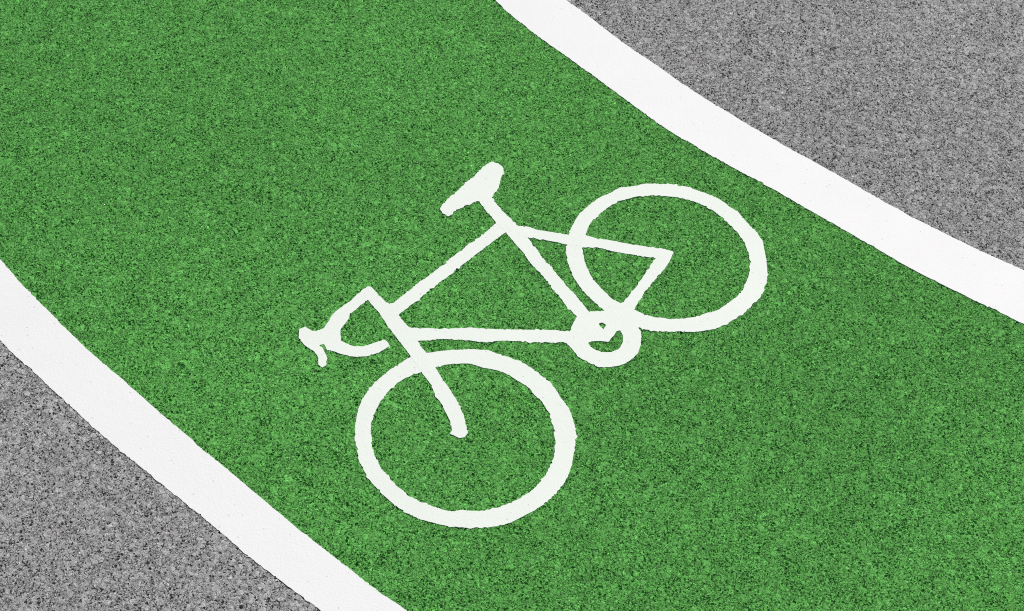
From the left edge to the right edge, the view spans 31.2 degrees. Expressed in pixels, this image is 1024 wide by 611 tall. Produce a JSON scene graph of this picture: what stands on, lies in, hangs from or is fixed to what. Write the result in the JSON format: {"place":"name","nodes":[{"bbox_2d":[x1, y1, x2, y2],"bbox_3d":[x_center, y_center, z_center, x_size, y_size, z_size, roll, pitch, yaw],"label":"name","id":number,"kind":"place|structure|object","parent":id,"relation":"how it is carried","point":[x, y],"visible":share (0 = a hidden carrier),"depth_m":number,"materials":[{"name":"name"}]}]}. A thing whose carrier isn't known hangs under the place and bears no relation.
{"place":"outdoors","nodes":[
{"label":"outdoors","id":0,"kind":"place"},
{"bbox_2d":[0,0,1023,610],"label":"cycle path","id":1,"kind":"structure","parent":0,"point":[210,210],"depth_m":5.05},
{"bbox_2d":[299,162,767,529],"bbox_3d":[0.039,0.014,5.073,0.901,0.006,1.464,34,54,22],"label":"bicycle symbol","id":2,"kind":"object","parent":1,"relation":"on","point":[625,318],"visible":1,"depth_m":5.02,"materials":[{"name":"white paint"}]},
{"bbox_2d":[0,0,1023,610],"bbox_3d":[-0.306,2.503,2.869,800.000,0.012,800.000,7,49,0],"label":"road","id":3,"kind":"structure","parent":0,"point":[912,108],"depth_m":5.60,"materials":[{"name":"grey asphalt"}]},
{"bbox_2d":[0,260,406,610],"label":"edge line","id":4,"kind":"object","parent":3,"relation":"on","point":[68,367],"visible":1,"depth_m":4.65,"materials":[{"name":"white paint"}]},
{"bbox_2d":[496,0,1023,323],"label":"edge line","id":5,"kind":"object","parent":3,"relation":"on","point":[635,79],"visible":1,"depth_m":5.54,"materials":[{"name":"white paint"}]}
]}

